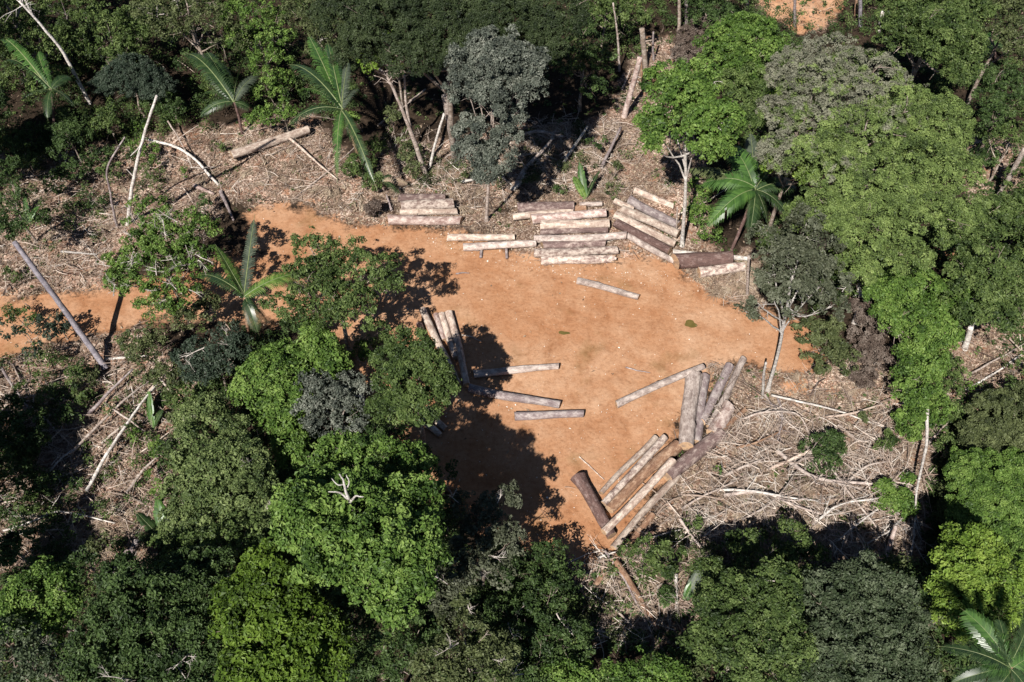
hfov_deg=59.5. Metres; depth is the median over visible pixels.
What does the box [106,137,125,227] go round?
thin snag
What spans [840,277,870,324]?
snag
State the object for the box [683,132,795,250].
palm
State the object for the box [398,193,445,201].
felled log
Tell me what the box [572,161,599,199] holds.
broad leaved plant
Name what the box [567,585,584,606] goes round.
shrub
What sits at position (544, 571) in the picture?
shrub
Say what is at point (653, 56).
thin snag
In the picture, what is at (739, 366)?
felled log
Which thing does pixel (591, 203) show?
felled log
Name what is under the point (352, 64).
understory
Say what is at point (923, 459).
standing snag
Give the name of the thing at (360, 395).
dead tree
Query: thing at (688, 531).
fallen pole
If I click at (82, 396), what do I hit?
shrub
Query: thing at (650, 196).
felled log
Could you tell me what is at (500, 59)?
grey leaved tree
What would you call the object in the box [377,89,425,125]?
fallen branch
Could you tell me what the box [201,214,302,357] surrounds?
palm
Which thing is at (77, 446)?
fallen pole
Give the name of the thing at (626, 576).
felled log
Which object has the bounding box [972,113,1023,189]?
tree
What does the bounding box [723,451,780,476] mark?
fallen branch
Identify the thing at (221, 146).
shrub
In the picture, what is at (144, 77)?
feathery tree
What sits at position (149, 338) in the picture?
bush
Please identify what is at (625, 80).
fallen pole
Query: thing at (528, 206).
felled log
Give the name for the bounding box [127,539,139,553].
felled log
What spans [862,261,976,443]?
tree
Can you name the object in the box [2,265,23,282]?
shrub
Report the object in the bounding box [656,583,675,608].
shrub
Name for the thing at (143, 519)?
broad leaved plant
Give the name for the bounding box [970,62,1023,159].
tree
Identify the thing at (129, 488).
fallen pole
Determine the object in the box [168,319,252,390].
feathery tree
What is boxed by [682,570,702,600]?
broad leaved plant
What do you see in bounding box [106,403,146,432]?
fallen pole
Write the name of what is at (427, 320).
felled log
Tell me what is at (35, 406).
shrub
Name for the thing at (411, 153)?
bush
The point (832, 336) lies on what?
bush
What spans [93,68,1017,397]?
understory
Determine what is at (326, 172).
fallen pole
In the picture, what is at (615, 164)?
shrub
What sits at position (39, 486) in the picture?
shrub
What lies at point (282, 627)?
tree
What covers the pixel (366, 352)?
shrub
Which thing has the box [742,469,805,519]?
fallen branch
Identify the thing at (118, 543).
understory
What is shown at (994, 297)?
tree
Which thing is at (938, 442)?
shrub
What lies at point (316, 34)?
tree
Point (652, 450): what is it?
felled log
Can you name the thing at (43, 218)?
shrub
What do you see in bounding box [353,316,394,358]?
bush
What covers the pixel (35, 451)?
shrub
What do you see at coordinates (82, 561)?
shrub
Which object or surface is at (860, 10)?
bare tree
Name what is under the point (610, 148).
fallen branch
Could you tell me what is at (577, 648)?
shrub
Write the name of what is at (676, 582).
fallen pole
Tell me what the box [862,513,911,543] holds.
fallen branch
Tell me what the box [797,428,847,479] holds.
bush
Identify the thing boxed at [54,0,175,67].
tree
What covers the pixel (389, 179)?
palm sapling
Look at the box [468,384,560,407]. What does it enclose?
felled log
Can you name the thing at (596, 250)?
felled log
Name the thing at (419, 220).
felled log
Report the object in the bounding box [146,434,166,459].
shrub
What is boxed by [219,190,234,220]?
fallen branch
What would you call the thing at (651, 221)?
felled log
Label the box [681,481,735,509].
fallen pole
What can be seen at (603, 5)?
tree
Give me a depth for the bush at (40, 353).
72.37 m
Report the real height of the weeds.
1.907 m
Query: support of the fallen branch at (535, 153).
on the forest floor
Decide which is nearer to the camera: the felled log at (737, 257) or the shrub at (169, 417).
the shrub at (169, 417)
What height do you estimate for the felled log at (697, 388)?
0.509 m
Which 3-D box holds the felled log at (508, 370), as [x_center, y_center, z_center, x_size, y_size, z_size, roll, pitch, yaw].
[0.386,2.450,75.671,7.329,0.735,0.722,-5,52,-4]
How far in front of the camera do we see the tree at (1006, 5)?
88.09 m
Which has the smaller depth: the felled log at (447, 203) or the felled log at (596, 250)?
the felled log at (596, 250)
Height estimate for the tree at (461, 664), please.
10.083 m
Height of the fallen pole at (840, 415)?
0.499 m
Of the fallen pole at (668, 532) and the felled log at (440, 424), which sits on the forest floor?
the fallen pole at (668, 532)
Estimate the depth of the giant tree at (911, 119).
67.59 m
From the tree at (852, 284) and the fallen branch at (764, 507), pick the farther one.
the tree at (852, 284)
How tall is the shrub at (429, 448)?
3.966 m
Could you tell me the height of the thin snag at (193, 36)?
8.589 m
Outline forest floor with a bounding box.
[0,0,1023,681]
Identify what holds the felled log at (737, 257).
on the forest floor
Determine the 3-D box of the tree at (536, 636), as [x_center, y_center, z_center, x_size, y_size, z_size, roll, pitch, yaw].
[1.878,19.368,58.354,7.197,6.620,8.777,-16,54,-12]
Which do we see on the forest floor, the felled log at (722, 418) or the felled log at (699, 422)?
the felled log at (722, 418)
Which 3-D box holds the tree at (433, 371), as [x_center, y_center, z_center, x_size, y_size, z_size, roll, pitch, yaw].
[-6.990,4.997,66.338,6.952,12.869,8.171,0,52,0]
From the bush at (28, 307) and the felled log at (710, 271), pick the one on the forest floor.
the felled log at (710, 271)
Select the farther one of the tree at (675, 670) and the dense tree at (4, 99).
the dense tree at (4, 99)
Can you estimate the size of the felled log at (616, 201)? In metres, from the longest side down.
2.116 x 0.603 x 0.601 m
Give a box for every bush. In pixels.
[0,154,37,242]
[0,313,61,358]
[0,392,49,494]
[11,342,84,415]
[13,487,42,543]
[20,297,32,309]
[41,144,113,193]
[61,365,99,399]
[118,324,185,393]
[119,427,153,480]
[125,133,160,165]
[133,160,164,183]
[144,287,223,330]
[242,68,361,129]
[287,407,410,478]
[289,367,375,437]
[316,578,373,661]
[336,609,443,681]
[340,152,385,191]
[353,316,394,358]
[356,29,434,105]
[394,135,423,178]
[433,493,466,554]
[490,537,587,599]
[519,174,619,199]
[616,532,688,582]
[669,16,722,62]
[681,175,722,240]
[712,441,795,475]
[724,514,832,589]
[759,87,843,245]
[790,315,862,376]
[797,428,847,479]
[870,471,921,521]
[929,356,971,423]
[962,179,1020,211]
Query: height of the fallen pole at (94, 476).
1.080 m
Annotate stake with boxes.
[505,248,507,258]
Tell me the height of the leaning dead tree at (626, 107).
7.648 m
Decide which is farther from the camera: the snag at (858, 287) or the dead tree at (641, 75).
the dead tree at (641, 75)
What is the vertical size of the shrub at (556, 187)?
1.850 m
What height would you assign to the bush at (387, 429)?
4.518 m
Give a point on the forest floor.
(372, 108)
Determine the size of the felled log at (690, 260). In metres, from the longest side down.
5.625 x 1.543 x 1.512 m
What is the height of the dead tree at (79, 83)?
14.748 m
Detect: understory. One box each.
[0,0,1023,339]
[0,95,188,574]
[0,101,203,568]
[0,329,1023,681]
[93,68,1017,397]
[380,117,774,649]
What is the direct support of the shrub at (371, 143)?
on the forest floor
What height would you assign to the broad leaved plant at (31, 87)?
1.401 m
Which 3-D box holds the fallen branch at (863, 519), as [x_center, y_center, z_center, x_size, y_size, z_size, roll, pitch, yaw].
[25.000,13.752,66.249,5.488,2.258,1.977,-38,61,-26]
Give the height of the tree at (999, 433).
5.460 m
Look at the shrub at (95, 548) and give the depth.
64.81 m
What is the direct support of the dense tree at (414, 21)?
on the forest floor
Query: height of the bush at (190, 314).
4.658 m
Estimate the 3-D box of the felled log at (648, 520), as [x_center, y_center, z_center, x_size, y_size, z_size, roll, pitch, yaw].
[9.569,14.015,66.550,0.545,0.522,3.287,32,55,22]
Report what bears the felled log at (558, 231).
on the forest floor
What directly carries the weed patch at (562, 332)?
on the clearing
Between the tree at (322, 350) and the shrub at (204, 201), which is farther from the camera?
the shrub at (204, 201)
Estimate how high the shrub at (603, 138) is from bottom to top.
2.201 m
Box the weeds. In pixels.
[0,0,1023,681]
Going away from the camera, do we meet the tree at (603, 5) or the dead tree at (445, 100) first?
the dead tree at (445, 100)
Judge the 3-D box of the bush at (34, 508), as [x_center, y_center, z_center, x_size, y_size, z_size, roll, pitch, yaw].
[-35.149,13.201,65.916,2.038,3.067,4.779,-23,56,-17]
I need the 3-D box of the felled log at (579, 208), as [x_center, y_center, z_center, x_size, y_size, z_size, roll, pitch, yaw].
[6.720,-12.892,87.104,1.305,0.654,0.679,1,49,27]
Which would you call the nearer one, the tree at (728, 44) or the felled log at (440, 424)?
the felled log at (440, 424)
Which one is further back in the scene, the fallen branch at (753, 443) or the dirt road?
the dirt road
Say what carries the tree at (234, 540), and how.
on the forest floor
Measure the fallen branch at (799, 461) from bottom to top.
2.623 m
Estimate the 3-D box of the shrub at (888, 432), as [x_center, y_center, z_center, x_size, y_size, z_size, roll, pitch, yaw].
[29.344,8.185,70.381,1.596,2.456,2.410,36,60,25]
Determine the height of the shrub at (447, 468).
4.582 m
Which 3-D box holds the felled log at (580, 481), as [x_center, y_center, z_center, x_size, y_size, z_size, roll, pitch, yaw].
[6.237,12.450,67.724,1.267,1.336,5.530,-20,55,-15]
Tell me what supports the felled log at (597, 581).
on the forest floor
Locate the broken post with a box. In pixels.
[884,525,897,557]
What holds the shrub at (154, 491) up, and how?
on the forest floor
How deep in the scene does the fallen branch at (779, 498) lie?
66.79 m
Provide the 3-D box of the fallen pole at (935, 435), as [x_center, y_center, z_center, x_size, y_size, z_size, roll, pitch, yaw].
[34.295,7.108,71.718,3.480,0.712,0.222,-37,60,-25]
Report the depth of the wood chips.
79.45 m
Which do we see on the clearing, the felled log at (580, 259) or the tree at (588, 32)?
the felled log at (580, 259)
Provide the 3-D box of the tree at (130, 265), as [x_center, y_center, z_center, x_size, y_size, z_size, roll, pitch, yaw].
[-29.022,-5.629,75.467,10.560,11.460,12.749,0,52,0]
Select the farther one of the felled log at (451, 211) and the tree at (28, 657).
the felled log at (451, 211)
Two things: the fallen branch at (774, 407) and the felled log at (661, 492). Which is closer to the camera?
the felled log at (661, 492)
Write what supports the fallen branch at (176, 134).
on the fallen branch at (189, 155)
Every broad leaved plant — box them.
[11,78,36,94]
[19,196,39,222]
[136,499,174,544]
[146,389,163,429]
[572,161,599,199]
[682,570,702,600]
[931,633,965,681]
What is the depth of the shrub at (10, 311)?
76.60 m
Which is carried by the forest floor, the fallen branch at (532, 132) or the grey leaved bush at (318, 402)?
the grey leaved bush at (318, 402)
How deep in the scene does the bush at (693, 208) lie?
84.57 m
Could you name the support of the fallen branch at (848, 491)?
on the forest floor
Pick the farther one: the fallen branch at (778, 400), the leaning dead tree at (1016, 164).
the leaning dead tree at (1016, 164)
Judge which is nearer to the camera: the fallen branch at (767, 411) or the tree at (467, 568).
the tree at (467, 568)
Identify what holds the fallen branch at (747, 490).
on the forest floor
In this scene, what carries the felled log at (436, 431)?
on the clearing
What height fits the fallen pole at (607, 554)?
0.540 m
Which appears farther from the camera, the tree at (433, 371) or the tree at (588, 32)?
the tree at (588, 32)
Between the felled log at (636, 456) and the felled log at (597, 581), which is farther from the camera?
the felled log at (636, 456)
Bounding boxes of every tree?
[0,0,37,57]
[0,0,105,96]
[0,83,12,143]
[0,553,90,659]
[0,614,67,681]
[1,0,91,104]
[12,240,108,369]
[52,545,237,681]
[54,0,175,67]
[87,52,178,117]
[92,195,223,325]
[128,0,252,60]
[146,515,266,573]
[156,390,280,552]
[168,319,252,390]
[207,537,355,681]
[216,0,297,83]
[226,315,354,468]
[256,225,406,352]
[266,428,453,636]
[278,0,355,67]
[305,0,590,166]
[355,394,364,420]
[363,323,461,442]
[407,585,522,681]
[427,479,527,622]
[440,23,551,222]
[441,94,460,163]
[478,559,595,681]
[537,644,691,681]
[550,16,618,111]
[567,0,653,54]
[621,56,642,117]
[631,57,748,247]
[639,27,651,67]
[640,55,645,95]
[674,0,747,27]
[675,554,819,681]
[677,0,680,33]
[684,0,688,23]
[691,10,790,116]
[710,57,790,169]
[732,200,854,392]
[753,30,986,286]
[783,549,944,681]
[793,0,796,26]
[813,229,914,309]
[854,0,857,15]
[858,0,861,26]
[862,261,976,443]
[871,0,1001,85]
[924,521,1023,645]
[926,190,1023,346]
[941,445,1023,559]
[953,379,1023,464]
[964,0,1023,108]
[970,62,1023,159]
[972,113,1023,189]
[997,147,1023,194]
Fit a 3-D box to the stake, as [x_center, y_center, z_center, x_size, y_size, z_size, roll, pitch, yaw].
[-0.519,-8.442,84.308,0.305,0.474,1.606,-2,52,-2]
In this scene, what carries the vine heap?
on the forest floor
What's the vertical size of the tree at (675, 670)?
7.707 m
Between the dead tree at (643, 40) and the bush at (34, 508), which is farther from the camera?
the dead tree at (643, 40)
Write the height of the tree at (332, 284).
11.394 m
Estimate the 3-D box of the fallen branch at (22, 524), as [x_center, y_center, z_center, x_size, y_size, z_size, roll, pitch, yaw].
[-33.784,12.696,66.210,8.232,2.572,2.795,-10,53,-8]
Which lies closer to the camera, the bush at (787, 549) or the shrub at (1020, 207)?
the bush at (787, 549)
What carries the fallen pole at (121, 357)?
on the forest floor
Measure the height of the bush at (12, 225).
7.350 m
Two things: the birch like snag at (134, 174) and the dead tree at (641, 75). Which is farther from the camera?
the dead tree at (641, 75)
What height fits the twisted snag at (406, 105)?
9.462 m
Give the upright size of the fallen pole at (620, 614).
0.550 m
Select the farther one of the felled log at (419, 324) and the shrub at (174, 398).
the felled log at (419, 324)
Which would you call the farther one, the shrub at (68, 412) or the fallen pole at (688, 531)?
the shrub at (68, 412)
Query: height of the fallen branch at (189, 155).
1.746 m
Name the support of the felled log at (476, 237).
on the clearing
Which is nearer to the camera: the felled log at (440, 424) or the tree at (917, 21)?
the felled log at (440, 424)
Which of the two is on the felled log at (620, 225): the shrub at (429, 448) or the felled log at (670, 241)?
the felled log at (670, 241)
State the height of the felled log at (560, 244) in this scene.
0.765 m
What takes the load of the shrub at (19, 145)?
on the forest floor
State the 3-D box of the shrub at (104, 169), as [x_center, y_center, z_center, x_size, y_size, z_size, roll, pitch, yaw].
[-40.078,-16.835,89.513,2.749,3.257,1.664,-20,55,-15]
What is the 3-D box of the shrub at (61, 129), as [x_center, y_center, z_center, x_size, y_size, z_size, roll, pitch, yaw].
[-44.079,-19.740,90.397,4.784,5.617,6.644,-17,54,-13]
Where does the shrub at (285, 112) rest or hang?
on the forest floor
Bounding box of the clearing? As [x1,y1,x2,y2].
[245,203,820,562]
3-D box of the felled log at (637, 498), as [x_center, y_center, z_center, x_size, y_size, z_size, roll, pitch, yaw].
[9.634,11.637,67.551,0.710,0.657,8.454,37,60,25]
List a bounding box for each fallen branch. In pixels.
[1,366,33,411]
[3,495,114,531]
[8,364,32,404]
[41,449,71,483]
[46,419,74,447]
[145,137,218,184]
[167,121,185,150]
[192,183,214,194]
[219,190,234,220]
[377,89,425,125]
[461,177,485,182]
[510,173,525,190]
[511,130,539,138]
[513,128,556,191]
[518,151,560,161]
[525,130,570,147]
[557,126,588,171]
[600,127,621,167]
[716,473,837,503]
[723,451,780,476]
[724,490,821,514]
[736,419,800,448]
[742,408,817,444]
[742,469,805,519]
[763,397,792,450]
[764,394,812,442]
[777,450,901,492]
[786,437,854,495]
[813,489,890,523]
[823,457,877,529]
[828,509,878,553]
[838,424,879,447]
[847,441,896,480]
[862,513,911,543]
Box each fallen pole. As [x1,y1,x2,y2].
[60,250,95,254]
[69,380,150,454]
[85,382,157,491]
[87,368,133,414]
[105,355,145,360]
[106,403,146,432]
[125,451,162,493]
[288,137,337,179]
[300,148,353,192]
[386,194,392,210]
[604,550,645,623]
[610,604,639,633]
[621,68,630,89]
[653,526,696,536]
[674,574,677,608]
[679,519,712,561]
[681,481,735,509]
[767,442,829,470]
[771,394,882,426]
[825,404,883,417]
[928,415,953,444]
[965,352,1023,390]
[970,343,1023,373]
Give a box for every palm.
[0,37,74,129]
[184,51,257,133]
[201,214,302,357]
[287,33,377,191]
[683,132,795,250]
[941,608,1023,681]
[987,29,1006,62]
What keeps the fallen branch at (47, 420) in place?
on the forest floor
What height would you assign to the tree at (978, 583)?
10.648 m
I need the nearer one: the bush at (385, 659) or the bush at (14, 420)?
the bush at (385, 659)
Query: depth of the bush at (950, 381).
72.05 m
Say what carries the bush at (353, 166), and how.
on the forest floor
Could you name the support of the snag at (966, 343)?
on the forest floor
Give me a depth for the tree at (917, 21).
83.03 m
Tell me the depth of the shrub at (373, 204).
85.83 m
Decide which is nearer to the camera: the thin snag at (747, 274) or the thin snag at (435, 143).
the thin snag at (747, 274)
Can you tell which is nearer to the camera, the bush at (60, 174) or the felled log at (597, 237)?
the felled log at (597, 237)
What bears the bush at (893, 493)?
on the forest floor
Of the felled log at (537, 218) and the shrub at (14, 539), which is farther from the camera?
the felled log at (537, 218)
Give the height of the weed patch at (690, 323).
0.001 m
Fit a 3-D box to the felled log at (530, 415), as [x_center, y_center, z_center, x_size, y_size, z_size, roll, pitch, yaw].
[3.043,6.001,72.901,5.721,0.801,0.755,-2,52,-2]
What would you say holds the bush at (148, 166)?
on the forest floor
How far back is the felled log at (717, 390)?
73.85 m
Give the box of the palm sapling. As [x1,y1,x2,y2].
[369,171,408,193]
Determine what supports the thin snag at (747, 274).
on the forest floor
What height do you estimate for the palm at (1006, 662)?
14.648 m
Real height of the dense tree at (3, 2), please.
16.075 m
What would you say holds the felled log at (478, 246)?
on the clearing
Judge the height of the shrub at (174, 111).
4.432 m
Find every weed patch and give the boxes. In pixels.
[559,331,569,334]
[685,320,696,327]
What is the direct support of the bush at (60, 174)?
on the forest floor
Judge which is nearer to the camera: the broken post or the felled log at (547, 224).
the broken post
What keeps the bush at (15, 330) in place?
on the forest floor
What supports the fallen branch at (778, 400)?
on the forest floor
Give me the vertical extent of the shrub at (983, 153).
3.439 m
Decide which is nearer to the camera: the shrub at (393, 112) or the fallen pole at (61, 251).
the fallen pole at (61, 251)
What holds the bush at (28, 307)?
on the dirt road
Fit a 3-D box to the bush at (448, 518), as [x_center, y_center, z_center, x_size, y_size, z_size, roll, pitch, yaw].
[-4.612,13.755,63.242,2.965,6.036,4.574,7,52,5]
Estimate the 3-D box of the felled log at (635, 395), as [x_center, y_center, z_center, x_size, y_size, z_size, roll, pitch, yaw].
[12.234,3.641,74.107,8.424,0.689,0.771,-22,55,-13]
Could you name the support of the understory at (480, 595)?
on the forest floor
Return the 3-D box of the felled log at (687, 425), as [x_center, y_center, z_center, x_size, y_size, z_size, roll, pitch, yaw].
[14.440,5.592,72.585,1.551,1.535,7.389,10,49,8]
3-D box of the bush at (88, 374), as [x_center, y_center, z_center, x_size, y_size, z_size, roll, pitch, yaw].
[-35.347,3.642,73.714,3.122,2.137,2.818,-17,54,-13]
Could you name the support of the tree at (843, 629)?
on the forest floor
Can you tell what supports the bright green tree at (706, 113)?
on the forest floor
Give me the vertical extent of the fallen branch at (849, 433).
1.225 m
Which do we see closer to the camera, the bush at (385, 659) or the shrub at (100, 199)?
the bush at (385, 659)
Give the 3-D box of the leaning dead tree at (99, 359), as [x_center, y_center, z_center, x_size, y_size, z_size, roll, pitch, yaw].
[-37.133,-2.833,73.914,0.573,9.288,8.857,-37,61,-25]
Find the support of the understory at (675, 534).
on the forest floor
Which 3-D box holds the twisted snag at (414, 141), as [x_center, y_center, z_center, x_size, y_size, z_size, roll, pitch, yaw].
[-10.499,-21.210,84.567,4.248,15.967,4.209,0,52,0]
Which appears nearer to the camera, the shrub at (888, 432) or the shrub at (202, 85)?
the shrub at (888, 432)
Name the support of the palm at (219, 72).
on the forest floor
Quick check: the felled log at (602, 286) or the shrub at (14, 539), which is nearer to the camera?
the shrub at (14, 539)
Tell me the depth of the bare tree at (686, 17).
105.53 m
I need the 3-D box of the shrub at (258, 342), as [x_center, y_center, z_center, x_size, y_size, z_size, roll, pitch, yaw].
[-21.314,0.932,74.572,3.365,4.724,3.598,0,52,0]
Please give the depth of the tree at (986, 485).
63.18 m
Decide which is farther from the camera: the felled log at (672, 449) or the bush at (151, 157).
the bush at (151, 157)
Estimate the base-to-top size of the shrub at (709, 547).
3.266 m
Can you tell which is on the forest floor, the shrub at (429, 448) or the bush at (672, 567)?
the bush at (672, 567)
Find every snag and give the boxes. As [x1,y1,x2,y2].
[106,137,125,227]
[125,95,157,225]
[183,0,201,52]
[370,49,428,176]
[403,74,414,150]
[428,113,444,169]
[612,2,620,71]
[652,31,654,60]
[676,207,677,227]
[746,255,749,294]
[761,362,766,398]
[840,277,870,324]
[897,409,928,564]
[962,319,977,350]
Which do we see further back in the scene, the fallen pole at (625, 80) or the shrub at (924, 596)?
the fallen pole at (625, 80)
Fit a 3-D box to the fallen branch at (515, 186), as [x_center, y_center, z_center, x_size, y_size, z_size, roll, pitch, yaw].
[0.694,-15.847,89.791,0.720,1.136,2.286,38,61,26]
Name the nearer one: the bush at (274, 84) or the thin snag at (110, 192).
the thin snag at (110, 192)
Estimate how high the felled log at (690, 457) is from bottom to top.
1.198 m
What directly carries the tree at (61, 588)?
on the forest floor
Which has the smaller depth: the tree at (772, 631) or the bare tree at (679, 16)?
the tree at (772, 631)
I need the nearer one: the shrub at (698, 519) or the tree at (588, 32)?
the shrub at (698, 519)
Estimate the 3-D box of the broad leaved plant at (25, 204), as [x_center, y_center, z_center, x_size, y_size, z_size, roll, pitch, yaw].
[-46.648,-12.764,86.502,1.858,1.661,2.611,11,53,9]
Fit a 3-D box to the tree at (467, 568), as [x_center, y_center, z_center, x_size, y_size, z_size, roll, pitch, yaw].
[-2.282,15.140,60.014,6.580,9.958,9.255,0,52,0]
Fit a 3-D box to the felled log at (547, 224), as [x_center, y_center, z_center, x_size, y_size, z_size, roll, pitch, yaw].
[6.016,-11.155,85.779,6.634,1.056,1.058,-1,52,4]
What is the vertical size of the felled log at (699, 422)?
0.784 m
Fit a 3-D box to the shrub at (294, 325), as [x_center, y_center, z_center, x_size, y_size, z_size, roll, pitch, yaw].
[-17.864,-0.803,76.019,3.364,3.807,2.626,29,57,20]
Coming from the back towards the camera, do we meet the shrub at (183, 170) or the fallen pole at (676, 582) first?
the shrub at (183, 170)
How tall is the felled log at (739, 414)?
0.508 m
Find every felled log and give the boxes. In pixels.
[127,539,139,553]
[230,126,309,159]
[387,214,462,224]
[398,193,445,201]
[400,198,454,208]
[400,208,457,214]
[416,321,423,339]
[419,307,460,384]
[423,418,442,437]
[432,411,447,430]
[433,312,445,341]
[438,312,457,359]
[445,310,469,386]
[447,234,514,240]
[463,240,536,250]
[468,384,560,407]
[473,363,558,377]
[512,209,572,220]
[514,410,583,420]
[516,201,573,212]
[530,209,606,223]
[533,231,626,242]
[533,246,618,257]
[540,219,609,229]
[540,227,607,234]
[540,240,605,248]
[541,255,616,264]
[570,472,615,538]
[574,205,587,210]
[576,277,639,299]
[579,202,601,206]
[593,553,619,586]
[599,435,657,494]
[601,434,667,505]
[601,458,675,534]
[605,440,682,512]
[610,475,680,549]
[613,198,633,208]
[613,211,676,246]
[613,219,671,253]
[613,559,659,631]
[615,364,704,407]
[620,205,680,237]
[626,233,673,262]
[627,195,680,227]
[627,512,655,545]
[633,187,673,208]
[663,428,726,480]
[671,250,733,268]
[672,249,750,260]
[679,371,702,449]
[694,373,709,443]
[695,371,700,403]
[697,262,745,277]
[701,362,733,424]
[706,356,746,427]
[706,400,734,433]
[723,406,747,431]
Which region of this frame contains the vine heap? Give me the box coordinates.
[846,296,896,388]
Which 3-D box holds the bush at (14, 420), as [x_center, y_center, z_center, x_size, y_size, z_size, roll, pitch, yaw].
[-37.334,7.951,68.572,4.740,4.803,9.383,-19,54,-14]
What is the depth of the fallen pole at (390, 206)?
87.94 m
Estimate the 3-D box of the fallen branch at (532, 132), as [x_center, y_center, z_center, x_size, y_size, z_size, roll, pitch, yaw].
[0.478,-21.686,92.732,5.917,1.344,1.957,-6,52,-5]
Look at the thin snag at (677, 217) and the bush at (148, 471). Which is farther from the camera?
the thin snag at (677, 217)
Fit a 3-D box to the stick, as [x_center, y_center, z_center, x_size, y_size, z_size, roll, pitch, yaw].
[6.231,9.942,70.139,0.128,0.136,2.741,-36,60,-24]
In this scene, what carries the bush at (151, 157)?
on the forest floor
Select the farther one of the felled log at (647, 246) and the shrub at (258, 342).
the felled log at (647, 246)
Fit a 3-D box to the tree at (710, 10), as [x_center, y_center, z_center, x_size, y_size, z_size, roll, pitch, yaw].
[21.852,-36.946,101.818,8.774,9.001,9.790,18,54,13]
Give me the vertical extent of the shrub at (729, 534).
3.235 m
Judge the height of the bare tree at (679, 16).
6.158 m
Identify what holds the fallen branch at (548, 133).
on the fallen branch at (537, 155)
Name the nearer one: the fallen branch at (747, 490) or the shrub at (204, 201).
the fallen branch at (747, 490)
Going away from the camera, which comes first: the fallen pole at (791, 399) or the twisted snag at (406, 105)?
the fallen pole at (791, 399)
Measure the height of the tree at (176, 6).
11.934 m
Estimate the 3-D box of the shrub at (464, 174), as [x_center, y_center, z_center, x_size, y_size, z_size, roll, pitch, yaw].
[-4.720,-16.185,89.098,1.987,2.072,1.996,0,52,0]
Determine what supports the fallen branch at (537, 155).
on the forest floor
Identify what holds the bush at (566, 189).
on the forest floor
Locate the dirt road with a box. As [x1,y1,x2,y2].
[0,250,326,357]
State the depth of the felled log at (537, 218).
85.92 m
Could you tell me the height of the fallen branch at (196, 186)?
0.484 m
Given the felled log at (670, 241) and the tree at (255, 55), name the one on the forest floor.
the tree at (255, 55)
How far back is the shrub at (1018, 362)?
74.13 m
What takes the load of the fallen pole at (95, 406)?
on the forest floor
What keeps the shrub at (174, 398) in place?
on the forest floor
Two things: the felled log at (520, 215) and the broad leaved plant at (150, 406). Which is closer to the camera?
the broad leaved plant at (150, 406)
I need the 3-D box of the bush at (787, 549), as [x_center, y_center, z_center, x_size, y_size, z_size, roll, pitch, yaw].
[18.458,15.250,63.009,6.418,4.577,6.077,-37,61,-25]
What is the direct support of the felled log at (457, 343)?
on the clearing
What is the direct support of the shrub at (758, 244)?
on the forest floor
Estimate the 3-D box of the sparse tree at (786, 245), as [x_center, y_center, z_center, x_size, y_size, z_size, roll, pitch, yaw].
[19.862,-1.756,68.766,8.361,17.210,9.397,0,52,0]
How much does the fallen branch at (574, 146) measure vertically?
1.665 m
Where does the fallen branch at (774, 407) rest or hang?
on the forest floor
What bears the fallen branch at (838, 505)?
on the forest floor
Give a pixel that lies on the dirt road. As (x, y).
(89, 310)
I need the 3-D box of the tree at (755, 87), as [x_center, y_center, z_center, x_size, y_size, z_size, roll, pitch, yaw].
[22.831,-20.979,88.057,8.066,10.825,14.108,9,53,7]
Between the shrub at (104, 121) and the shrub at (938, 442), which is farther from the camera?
the shrub at (104, 121)
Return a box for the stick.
[579,456,603,478]
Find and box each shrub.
[0,129,49,173]
[0,302,36,333]
[0,426,52,462]
[0,526,42,567]
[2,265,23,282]
[10,467,54,498]
[22,387,50,415]
[34,207,62,229]
[44,115,95,162]
[45,311,73,339]
[50,404,75,431]
[65,545,101,582]
[69,388,96,405]
[84,531,109,553]
[86,187,106,208]
[87,103,124,144]
[95,161,120,181]
[115,335,145,353]
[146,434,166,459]
[149,477,169,501]
[150,88,186,125]
[164,380,196,408]
[165,410,180,443]
[178,165,189,178]
[195,192,213,216]
[198,73,219,107]
[210,139,226,152]
[237,328,275,361]
[267,96,299,131]
[279,312,321,334]
[348,341,379,383]
[362,198,382,218]
[363,132,387,158]
[383,102,402,132]
[423,441,439,465]
[432,458,458,491]
[456,169,470,183]
[525,555,558,580]
[551,184,564,195]
[559,628,593,657]
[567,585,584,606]
[584,135,608,150]
[606,159,623,178]
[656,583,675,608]
[683,514,704,536]
[687,541,718,556]
[718,527,743,559]
[755,227,790,254]
[858,411,871,423]
[872,427,901,451]
[911,582,932,604]
[933,428,955,458]
[940,351,963,367]
[969,143,1003,167]
[1002,350,1023,379]
[1011,186,1023,215]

